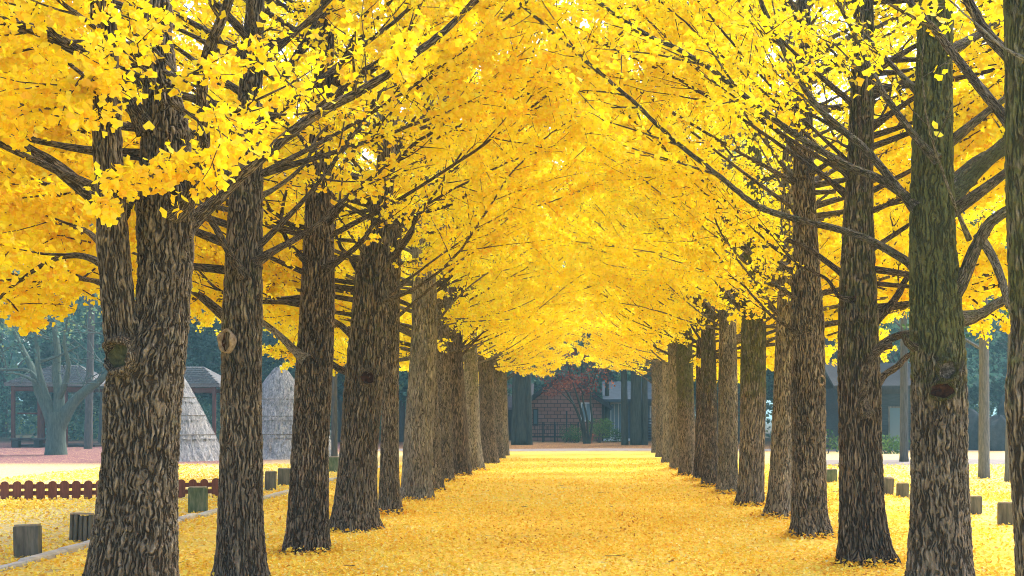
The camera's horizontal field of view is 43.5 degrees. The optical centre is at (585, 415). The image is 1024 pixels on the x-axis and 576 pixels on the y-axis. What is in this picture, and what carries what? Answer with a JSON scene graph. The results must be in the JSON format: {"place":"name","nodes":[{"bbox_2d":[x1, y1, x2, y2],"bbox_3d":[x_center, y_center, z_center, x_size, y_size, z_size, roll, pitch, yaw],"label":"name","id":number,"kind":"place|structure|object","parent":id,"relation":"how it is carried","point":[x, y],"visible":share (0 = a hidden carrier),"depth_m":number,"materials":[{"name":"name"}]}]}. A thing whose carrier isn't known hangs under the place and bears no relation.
{"place":"outdoors","nodes":[
{"label":"outdoors","id":0,"kind":"place"},
{"bbox_2d":[4,365,105,446],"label":"pavilion","id":1,"kind":"structure","parent":0,"point":[25,385],"depth_m":66.20,"materials":[{"name":"grey wood"}]},
{"bbox_2d":[4,0,996,417],"label":"sky","id":2,"kind":"structure","parent":0,"point":[191,4],"materials":[{"name":"white"}]},
{"bbox_2d":[0,418,1014,575],"bbox_3d":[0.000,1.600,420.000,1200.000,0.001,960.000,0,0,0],"label":"ground","id":3,"kind":"structure","parent":0,"point":[20,461],"depth_m":19.41,"materials":[{"name":"yellow plant"}]},
{"bbox_2d":[0,264,39,436],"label":"broadleaf tree","id":4,"kind":"object","parent":3,"relation":"on","point":[3,389],"visible":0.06,"depth_m":95.80,"materials":[{"name":"green plant"}]},
{"bbox_2d":[13,524,41,557],"bbox_3d":[-6.332,1.434,14.528,0.285,0.412,0.136,-2,-2,0],"label":"wooden stump","id":5,"kind":"object","parent":3,"relation":"on","point":[27,539],"visible":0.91,"depth_m":14.47,"materials":[{"name":"grey wood"}]},
{"bbox_2d":[9,438,45,447],"bbox_3d":[-28.150,1.367,65.000,2.000,0.475,0.500,0,0,0],"label":"bench","id":6,"kind":"object","parent":3,"relation":"on","point":[16,442],"visible":0.86,"depth_m":64.80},
{"bbox_2d":[0,299,82,436],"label":"broadleaf tree","id":7,"kind":"object","parent":3,"relation":"on","point":[8,359],"visible":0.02,"depth_m":87.79,"materials":[{"name":"green plant"}]},
{"bbox_2d":[6,298,99,416],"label":"conifer tree","id":8,"kind":"object","parent":3,"relation":"on","point":[48,351],"visible":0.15,"depth_m":79.50,"materials":[{"name":"green plant"}]},
{"bbox_2d":[30,221,100,448],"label":"slim tree","id":9,"kind":"object","parent":3,"relation":"on","point":[88,431],"visible":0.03,"depth_m":62.30,"materials":[{"name":"grey plant"}]},
{"bbox_2d":[34,298,100,408],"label":"conifer tree","id":10,"kind":"object","parent":3,"relation":"on","point":[97,398],"visible":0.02,"depth_m":85.42,"materials":[{"name":"green plant"}]},
{"bbox_2d":[0,262,135,454],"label":"bare tree","id":11,"kind":"object","parent":3,"relation":"on","point":[57,415],"visible":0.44,"depth_m":52.87,"materials":[{"name":"grey plant"}]},
{"bbox_2d":[17,293,135,442],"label":"broadleaf tree","id":12,"kind":"object","parent":3,"relation":"on","point":[78,317],"visible":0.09,"depth_m":74.60,"materials":[{"name":"green plant"}]},
{"bbox_2d":[69,512,94,541],"bbox_3d":[-6.446,1.425,16.371,0.276,0.374,0.139,2,-1,0],"label":"wooden stump","id":13,"kind":"object","parent":3,"relation":"on","point":[81,527],"visible":0.92,"depth_m":16.32,"materials":[{"name":"grey wood"}]},
{"bbox_2d":[0,478,218,499],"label":"picket fence","id":14,"kind":"object","parent":3,"relation":"on","point":[29,486],"visible":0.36,"depth_m":24.59,"materials":[{"name":"red paint"}]},
{"bbox_2d":[58,102,207,372],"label":"broadleaf tree","id":15,"kind":"object","parent":3,"relation":"on","point":[98,354],"visible":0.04,"depth_m":75.06,"materials":[{"name":"green plant"}]},
{"bbox_2d":[0,466,379,571],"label":"kerb","id":16,"kind":"structure","parent":3,"relation":"on","point":[51,554],"depth_m":14.92,"materials":[{"name":"concrete"}]},
{"bbox_2d":[188,486,207,512],"bbox_3d":[-6.428,1.404,21.222,0.303,0.472,0.134,0,-1,0],"label":"wooden stump","id":17,"kind":"object","parent":3,"relation":"on","point":[197,498],"visible":0.91,"depth_m":21.16,"materials":[{"name":"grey wood"}]},
{"bbox_2d":[179,377,219,461],"bbox_3d":[-15.132,-0.207,46.550,4.060,3.614,4.062,0,0,0],"label":"thatched hut","id":18,"kind":"object","parent":3,"relation":"on","point":[198,441],"visible":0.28,"depth_m":45.76,"materials":[{"name":"plant"}]},
{"bbox_2d":[184,367,220,434],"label":"pavilion","id":19,"kind":"structure","parent":3,"relation":"on","point":[202,380],"depth_m":66.80,"materials":[{"name":"grey wood"}]},
{"bbox_2d":[185,310,220,400],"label":"conifer tree","id":20,"kind":"object","parent":3,"relation":"on","point":[205,347],"visible":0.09,"depth_m":76.56,"materials":[{"name":"green plant"}]},
{"bbox_2d":[190,320,287,408],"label":"broadleaf tree","id":21,"kind":"object","parent":3,"relation":"on","point":[278,362],"visible":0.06,"depth_m":80.28,"materials":[{"name":"green plant"}]},
{"bbox_2d":[0,0,493,575],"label":"ginkgo tree","id":22,"kind":"object","parent":3,"relation":"on","point":[144,346],"visible":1,"depth_m":8.79,"materials":[{"name":"yellow plant"}]},
{"bbox_2d":[264,471,276,489],"bbox_3d":[-6.791,1.409,27.598,0.228,0.462,0.130,1,-3,0],"label":"wooden stump","id":23,"kind":"object","parent":3,"relation":"on","point":[270,479],"visible":0.91,"depth_m":27.54,"materials":[{"name":"grey wood"}]},
{"bbox_2d":[278,468,289,484],"bbox_3d":[-6.947,1.419,29.482,0.280,0.451,0.130,0,0,-6],"label":"wooden stump","id":24,"kind":"object","parent":3,"relation":"on","point":[283,475],"visible":0.78,"depth_m":29.42,"materials":[{"name":"grey wood"}]},
{"bbox_2d":[262,365,338,459],"bbox_3d":[-11.745,-0.182,49.218,4.630,3.564,4.580,0,0,0],"label":"thatched hut","id":25,"kind":"object","parent":3,"relation":"on","point":[277,401],"visible":0.41,"depth_m":47.94,"materials":[{"name":"plant"}]},
{"bbox_2d":[262,322,347,400],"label":"conifer tree","id":26,"kind":"object","parent":3,"relation":"on","point":[340,388],"visible":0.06,"depth_m":76.59,"materials":[{"name":"green plant"}]},
{"bbox_2d":[0,0,624,575],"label":"ginkgo tree","id":27,"kind":"object","parent":3,"relation":"on","point":[240,540],"visible":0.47,"depth_m":12.08,"materials":[{"name":"yellow plant"}]},
{"bbox_2d":[286,208,361,441],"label":"broadleaf tree","id":28,"kind":"object","parent":3,"relation":"on","point":[339,404],"visible":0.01,"depth_m":79.42,"materials":[{"name":"plant"}]},
{"bbox_2d":[329,456,338,471],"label":"wooden stump","id":29,"kind":"object","parent":3,"relation":"on","point":[333,463],"visible":0.77,"depth_m":36.58,"materials":[{"name":"grey wood"}]},
{"bbox_2d":[66,0,608,514],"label":"ginkgo tree","id":30,"kind":"object","parent":3,"relation":"on","point":[390,496],"visible":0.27,"depth_m":20.72,"materials":[{"name":"yellow plant"}]},
{"bbox_2d":[37,0,648,532],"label":"ginkgo tree","id":31,"kind":"object","parent":3,"relation":"on","point":[355,500],"visible":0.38,"depth_m":17.62,"materials":[{"name":"yellow plant"}]},
{"bbox_2d":[331,134,363,455],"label":"slim tree","id":32,"kind":"object","parent":3,"relation":"on","point":[334,445],"visible":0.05,"depth_m":48.20,"materials":[{"name":"plant"}]},
{"bbox_2d":[91,0,645,491],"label":"ginkgo tree","id":33,"kind":"object","parent":3,"relation":"on","point":[503,276],"visible":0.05,"depth_m":27.19,"materials":[{"name":"yellow plant"}]},
{"bbox_2d":[0,0,740,554],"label":"ginkgo tree","id":34,"kind":"object","parent":3,"relation":"on","point":[308,494],"visible":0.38,"depth_m":14.96,"materials":[{"name":"yellow plant"}]},
{"bbox_2d":[347,253,408,441],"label":"broadleaf tree","id":35,"kind":"object","parent":3,"relation":"on","point":[401,419],"visible":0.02,"depth_m":78.33,"materials":[{"name":"plant"}]},
{"bbox_2d":[214,49,608,475],"bbox_3d":[-3.893,-5.360,33.933,10.105,14.161,7.482,0,0,0],"label":"ginkgo tree","id":36,"kind":"object","parent":3,"relation":"on","point":[461,456],"visible":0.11,"depth_m":34.36,"materials":[{"name":"yellow plant"}]},
{"bbox_2d":[237,0,640,500],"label":"ginkgo tree","id":37,"kind":"object","parent":3,"relation":"on","point":[417,473],"visible":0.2,"depth_m":24.24,"materials":[{"name":"yellow plant"}]},
{"bbox_2d":[294,1,607,481],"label":"ginkgo tree","id":38,"kind":"object","parent":3,"relation":"on","point":[444,352],"visible":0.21,"depth_m":30.99,"materials":[{"name":"yellow plant"}]},
{"bbox_2d":[399,171,511,402],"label":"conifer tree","id":39,"kind":"object","parent":3,"relation":"on","point":[402,397],"visible":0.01,"depth_m":75.07,"materials":[{"name":"green plant"}]},
{"bbox_2d":[399,239,514,403],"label":"broadleaf tree","id":40,"kind":"object","parent":3,"relation":"on","point":[404,383],"visible":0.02,"depth_m":71.66,"materials":[{"name":"green plant"}]},
{"bbox_2d":[346,67,586,470],"bbox_3d":[-4.214,-5.106,37.975,9.710,13.652,6.613,0,0,0],"label":"ginkgo tree","id":41,"kind":"object","parent":3,"relation":"on","point":[471,364],"visible":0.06,"depth_m":37.25,"materials":[{"name":"yellow plant"}]},
{"bbox_2d":[339,276,596,455],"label":"ginkgo tree","id":42,"kind":"object","parent":3,"relation":"on","point":[560,347],"visible":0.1,"depth_m":51.97,"materials":[{"name":"yellow plant"}]},
{"bbox_2d":[341,120,597,458],"bbox_3d":[-4.657,-5.085,49.076,11.783,13.610,6.198,0,0,0],"label":"ginkgo tree","id":43,"kind":"object","parent":3,"relation":"on","point":[498,393],"visible":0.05,"depth_m":48.23,"materials":[{"name":"yellow plant"}]},
{"bbox_2d":[335,151,614,463],"bbox_3d":[-3.816,-5.085,42.780,11.698,13.610,6.307,0,0,0],"label":"ginkgo tree","id":44,"kind":"object","parent":3,"relation":"on","point":[558,324],"visible":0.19,"depth_m":42.95,"materials":[{"name":"yellow plant"}]},
{"bbox_2d":[0,391,997,440],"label":"undergrowth","id":45,"kind":"object","parent":3,"relation":"on","point":[208,407],"visible":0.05,"depth_m":88.69,"materials":[{"name":"green plant"}]},
{"bbox_2d":[0,243,1006,433],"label":"distant woods","id":46,"kind":"object","parent":3,"relation":"on","point":[34,426],"depth_m":113.45,"materials":[{"name":"green plant"}]},
{"bbox_2d":[0,457,1014,575],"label":"fallen leaves","id":47,"kind":"object","parent":3,"relation":"on","point":[20,504],"depth_m":17.90,"materials":[{"name":"yellow plant"}]},
{"bbox_2d":[511,237,516,444],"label":"slim tree","id":48,"kind":"object","parent":3,"relation":"on","point":[514,397],"visible":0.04,"depth_m":70.95,"materials":[{"name":"grey plant"}]},
{"bbox_2d":[516,367,526,444],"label":"slim tree","id":49,"kind":"object","parent":3,"relation":"on","point":[521,435],"visible":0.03,"depth_m":70.83,"materials":[{"name":"grey plant"}]},
{"bbox_2d":[526,367,532,444],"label":"slim tree","id":50,"kind":"object","parent":3,"relation":"on","point":[528,411],"visible":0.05,"depth_m":70.94,"materials":[{"name":"grey plant"}]},
{"bbox_2d":[507,215,552,393],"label":"broadleaf tree","id":51,"kind":"object","parent":3,"relation":"on","point":[532,382],"visible":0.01,"depth_m":84.59,"materials":[{"name":"green plant"}]},
{"bbox_2d":[532,411,578,441],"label":"iron railing","id":52,"kind":"object","parent":3,"relation":"on","point":[554,424],"visible":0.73,"depth_m":77.98,"materials":[{"name":"grey metal"}]},
{"bbox_2d":[559,424,582,442],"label":"shrub","id":53,"kind":"object","parent":3,"relation":"on","point":[575,436],"visible":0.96,"depth_m":75.80,"materials":[{"name":"green plant"}]},
{"bbox_2d":[534,209,609,398],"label":"broadleaf tree","id":54,"kind":"object","parent":3,"relation":"on","point":[584,369],"visible":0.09,"depth_m":92.03,"materials":[{"name":"green plant"}]},
{"bbox_2d":[534,346,614,443],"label":"maple tree","id":55,"kind":"object","parent":3,"relation":"on","point":[587,438],"visible":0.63,"depth_m":73.98,"materials":[{"name":"red plant"}]},
{"bbox_2d":[550,265,604,394],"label":"broadleaf tree","id":56,"kind":"object","parent":3,"relation":"on","point":[589,370],"visible":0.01,"depth_m":103.62,"materials":[{"name":"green plant"}]},
{"bbox_2d":[565,334,630,396],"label":"conifer tree","id":57,"kind":"object","parent":3,"relation":"on","point":[611,375],"visible":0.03,"depth_m":103.44,"materials":[{"name":"green plant"}]},
{"bbox_2d":[585,287,612,438],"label":"slim tree","id":58,"kind":"object","parent":3,"relation":"on","point":[607,394],"visible":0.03,"depth_m":82.46,"materials":[{"name":"grey plant"}]},
{"bbox_2d":[586,418,615,442],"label":"shrub","id":59,"kind":"object","parent":3,"relation":"on","point":[599,427],"visible":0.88,"depth_m":76.78,"materials":[{"name":"green plant"}]},
{"bbox_2d":[606,427,620,441],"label":"shrub","id":60,"kind":"object","parent":3,"relation":"on","point":[616,436],"visible":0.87,"depth_m":77.88,"materials":[{"name":"green plant"}]},
{"bbox_2d":[600,334,628,444],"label":"slim tree","id":61,"kind":"object","parent":3,"relation":"on","point":[624,418],"visible":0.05,"depth_m":70.95,"materials":[{"name":"grey plant"}]},
{"bbox_2d":[599,213,650,380],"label":"broadleaf tree","id":62,"kind":"object","parent":3,"relation":"on","point":[629,376],"visible":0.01,"depth_m":95.96,"materials":[{"name":"green plant"}]},
{"bbox_2d":[629,359,641,444],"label":"slim tree","id":63,"kind":"object","parent":3,"relation":"on","point":[636,420],"visible":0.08,"depth_m":70.84,"materials":[{"name":"grey plant"}]},
{"bbox_2d":[642,356,647,444],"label":"slim tree","id":64,"kind":"object","parent":3,"relation":"on","point":[644,411],"visible":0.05,"depth_m":70.97,"materials":[{"name":"grey plant"}]},
{"bbox_2d":[561,289,739,452],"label":"ginkgo tree","id":65,"kind":"object","parent":3,"relation":"on","point":[605,363],"visible":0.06,"depth_m":55.90,"materials":[{"name":"yellow plant"}]},
{"bbox_2d":[560,207,774,462],"bbox_3d":[2.997,-5.152,44.825,11.533,13.743,7.015,0,0,-4],"label":"ginkgo tree","id":66,"kind":"object","parent":3,"relation":"on","point":[618,341],"visible":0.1,"depth_m":43.73,"materials":[{"name":"yellow plant"}]},
{"bbox_2d":[548,98,835,468],"bbox_3d":[3.208,-5.177,38.756,11.492,13.794,7.299,0,0,0],"label":"ginkgo tree","id":67,"kind":"object","parent":3,"relation":"on","point":[673,441],"visible":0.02,"depth_m":37.99,"materials":[{"name":"yellow plant"}]},
{"bbox_2d":[556,261,831,456],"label":"ginkgo tree","id":68,"kind":"object","parent":3,"relation":"on","point":[622,354],"visible":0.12,"depth_m":49.87,"materials":[{"name":"yellow plant"}]},
{"bbox_2d":[506,79,902,475],"bbox_3d":[2.522,-5.085,34.311,11.927,13.610,7.196,0,0,0],"label":"ginkgo tree","id":69,"kind":"object","parent":3,"relation":"on","point":[685,405],"visible":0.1,"depth_m":34.20,"materials":[{"name":"yellow plant"}]},
{"bbox_2d":[556,27,878,480],"bbox_3d":[3.300,-5.085,32.019,9.863,13.610,6.824,0,0,18],"label":"ginkgo tree","id":70,"kind":"object","parent":3,"relation":"on","point":[665,341],"visible":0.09,"depth_m":31.47,"materials":[{"name":"yellow plant"}]},
{"bbox_2d":[540,0,898,486],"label":"ginkgo tree","id":71,"kind":"object","parent":3,"relation":"on","point":[706,363],"visible":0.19,"depth_m":28.81,"materials":[{"name":"yellow plant"}]},
{"bbox_2d":[694,141,772,438],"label":"conifer tree","id":72,"kind":"object","parent":3,"relation":"on","point":[770,391],"depth_m":87.36,"materials":[{"name":"green plant"}]},
{"bbox_2d":[693,124,776,392],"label":"broadleaf tree","id":73,"kind":"object","parent":3,"relation":"on","point":[768,376],"depth_m":76.38,"materials":[{"name":"green plant"}]},
{"bbox_2d":[480,0,1010,566],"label":"ginkgo tree","id":74,"kind":"object","parent":3,"relation":"on","point":[862,514],"visible":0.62,"depth_m":13.72,"materials":[{"name":"yellow plant"}]},
{"bbox_2d":[498,0,992,493],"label":"ginkgo tree","id":75,"kind":"object","parent":3,"relation":"on","point":[727,470],"visible":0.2,"depth_m":26.20,"materials":[{"name":"yellow plant"}]},
{"bbox_2d":[493,0,1009,575],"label":"ginkgo tree","id":76,"kind":"object","parent":3,"relation":"on","point":[939,198],"visible":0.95,"depth_m":10.70,"materials":[{"name":"yellow plant"}]},
{"bbox_2d":[506,0,1005,506],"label":"ginkgo tree","id":77,"kind":"object","parent":3,"relation":"on","point":[752,416],"visible":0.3,"depth_m":22.81,"materials":[{"name":"yellow plant"}]},
{"bbox_2d":[534,0,1006,538],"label":"ginkgo tree","id":78,"kind":"object","parent":3,"relation":"on","point":[806,292],"visible":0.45,"depth_m":16.79,"materials":[{"name":"yellow plant"}]},
{"bbox_2d":[535,0,1006,518],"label":"ginkgo tree","id":79,"kind":"object","parent":3,"relation":"on","point":[712,259],"visible":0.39,"depth_m":20.02,"materials":[{"name":"yellow plant"}]},
{"bbox_2d":[827,469,836,481],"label":"wooden stump","id":80,"kind":"object","parent":3,"relation":"on","point":[831,475],"visible":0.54,"depth_m":30.84,"materials":[{"name":"grey wood"}]},
{"bbox_2d":[826,429,838,453],"bbox_3d":[10.145,1.109,54.492,2.430,1.117,1.602,0,0,0],"label":"hedge","id":81,"kind":"object","parent":3,"relation":"on","point":[829,442],"visible":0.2,"depth_m":54.32,"materials":[{"name":"green plant"}]},
{"bbox_2d":[819,125,908,362],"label":"broadleaf tree","id":82,"kind":"object","parent":3,"relation":"on","point":[827,343],"visible":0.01,"depth_m":72.87,"materials":[{"name":"green plant"}]},
{"bbox_2d":[825,363,910,449],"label":"building","id":83,"kind":"structure","parent":3,"relation":"on","point":[890,404],"depth_m":60.00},
{"bbox_2d":[890,408,899,449],"bbox_3d":[14.550,0.612,59.980,0.593,1.971,0.040,0,0,0],"label":"door","id":84,"kind":"structure","parent":83,"relation":"in","point":[894,412],"depth_m":59.96,"materials":[{"name":"grey glass"}]},
{"bbox_2d":[832,323,909,362],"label":"broadleaf tree","id":85,"kind":"object","parent":3,"relation":"on","point":[886,355],"depth_m":75.14,"materials":[{"name":"green plant"}]},
{"bbox_2d":[884,477,893,494],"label":"wooden stump","id":86,"kind":"object","parent":3,"relation":"on","point":[889,485],"visible":0.54,"depth_m":25.87,"materials":[{"name":"grey wood"}]},
{"bbox_2d":[879,150,909,461],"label":"slim tree","id":87,"kind":"object","parent":3,"relation":"on","point":[903,456],"visible":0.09,"depth_m":44.80,"materials":[{"name":"brown plant"}]},
{"bbox_2d":[882,435,910,453],"bbox_3d":[12.902,1.231,54.522,1.652,0.913,1.673,0,0,0],"label":"hedge","id":88,"kind":"object","parent":3,"relation":"on","point":[889,445],"visible":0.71,"depth_m":54.20,"materials":[{"name":"green plant"}]},
{"bbox_2d":[840,241,962,362],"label":"broadleaf tree","id":89,"kind":"object","parent":3,"relation":"on","point":[894,354],"visible":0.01,"depth_m":79.20,"materials":[{"name":"green plant"}]},
{"bbox_2d":[896,482,908,497],"bbox_3d":[6.231,1.474,25.163,0.223,0.332,0.120,1,-2,0],"label":"wooden stump","id":90,"kind":"object","parent":3,"relation":"on","point":[902,489],"visible":0.91,"depth_m":25.11,"materials":[{"name":"grey wood"}]},
{"bbox_2d":[882,213,1006,388],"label":"broadleaf tree","id":91,"kind":"object","parent":3,"relation":"on","point":[975,380],"visible":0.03,"depth_m":63.99,"materials":[{"name":"green plant"}]},
{"bbox_2d":[874,0,1023,575],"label":"ginkgo tree","id":92,"kind":"object","parent":3,"relation":"on","point":[1009,50],"visible":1,"depth_m":7.89,"materials":[{"name":"yellow plant"}]},
{"bbox_2d":[899,209,1007,407],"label":"conifer tree","id":93,"kind":"object","parent":3,"relation":"on","point":[994,389],"visible":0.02,"depth_m":76.20,"materials":[{"name":"green plant"}]},
{"bbox_2d":[902,48,1007,478],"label":"slim tree","id":94,"kind":"object","parent":3,"relation":"on","point":[984,448],"visible":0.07,"depth_m":32.71,"materials":[{"name":"brown plant"}]},
{"bbox_2d":[968,408,978,449],"bbox_3d":[18.118,0.643,60.977,2.314,2.013,1.956,0,0,0],"label":"boulder","id":95,"kind":"object","parent":3,"relation":"on","point":[973,425],"visible":0.27,"depth_m":60.24,"materials":[{"name":"grey stone"}]},
{"bbox_2d":[970,495,981,513],"bbox_3d":[6.322,1.469,20.875,0.264,0.342,0.130,0,-1,0],"label":"wooden stump","id":96,"kind":"object","parent":3,"relation":"on","point":[976,504],"visible":0.54,"depth_m":20.82,"materials":[{"name":"grey wood"}]},
{"bbox_2d":[969,138,1009,481],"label":"slim tree","id":97,"kind":"object","parent":3,"relation":"on","point":[1006,476],"visible":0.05,"depth_m":31.18,"materials":[{"name":"grey plant"}]},
{"bbox_2d":[970,210,1008,395],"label":"broadleaf tree","id":98,"kind":"object","parent":3,"relation":"on","point":[1002,351],"visible":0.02,"depth_m":78.74,"materials":[{"name":"green plant"}]},
{"bbox_2d":[990,415,1005,450],"bbox_3d":[19.358,0.802,59.520,1.842,1.696,1.473,0,0,0],"label":"boulder","id":99,"kind":"object","parent":3,"relation":"on","point":[997,431],"visible":0.51,"depth_m":59.02,"materials":[{"name":"grey stone"}]},
{"bbox_2d":[997,394,1004,415],"bbox_3d":[21.243,0.113,62.462,2.876,3.074,2.153,0,0,0],"label":"boulder","id":100,"kind":"object","parent":3,"relation":"on","point":[1001,411],"visible":0.08,"depth_m":62.22,"materials":[{"name":"grey stone"}]},
{"bbox_2d":[997,502,1012,524],"bbox_3d":[6.214,1.454,18.888,0.255,0.378,0.132,0,0,7],"label":"wooden stump","id":101,"kind":"object","parent":3,"relation":"on","point":[1004,513],"visible":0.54,"depth_m":18.84,"materials":[{"name":"grey wood"}]},
{"bbox_2d":[507,374,651,440],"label":"brick house","id":102,"kind":"structure","parent":0,"point":[546,409],"depth_m":82.00,"materials":[{"name":"brown brick"}]},
{"bbox_2d":[533,409,537,425],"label":"window","id":103,"kind":"structure","parent":102,"relation":"in","point":[535,411],"depth_m":81.96,"materials":[{"name":"grey glass"}]},
{"bbox_2d":[581,402,590,421],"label":"window","id":104,"kind":"structure","parent":102,"relation":"in","point":[587,404],"depth_m":81.96,"materials":[{"name":"grey glass"}]},
{"bbox_2d":[610,403,620,437],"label":"door","id":105,"kind":"structure","parent":102,"relation":"in","point":[615,414],"depth_m":82.94,"materials":[{"name":"white paint"}]},
{"bbox_2d":[378,448,977,450],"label":"path","id":106,"kind":"structure","parent":0,"point":[609,449],"depth_m":60.98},
{"bbox_2d":[826,459,1004,465],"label":"path","id":107,"kind":"structure","parent":0,"point":[897,462],"depth_m":43.93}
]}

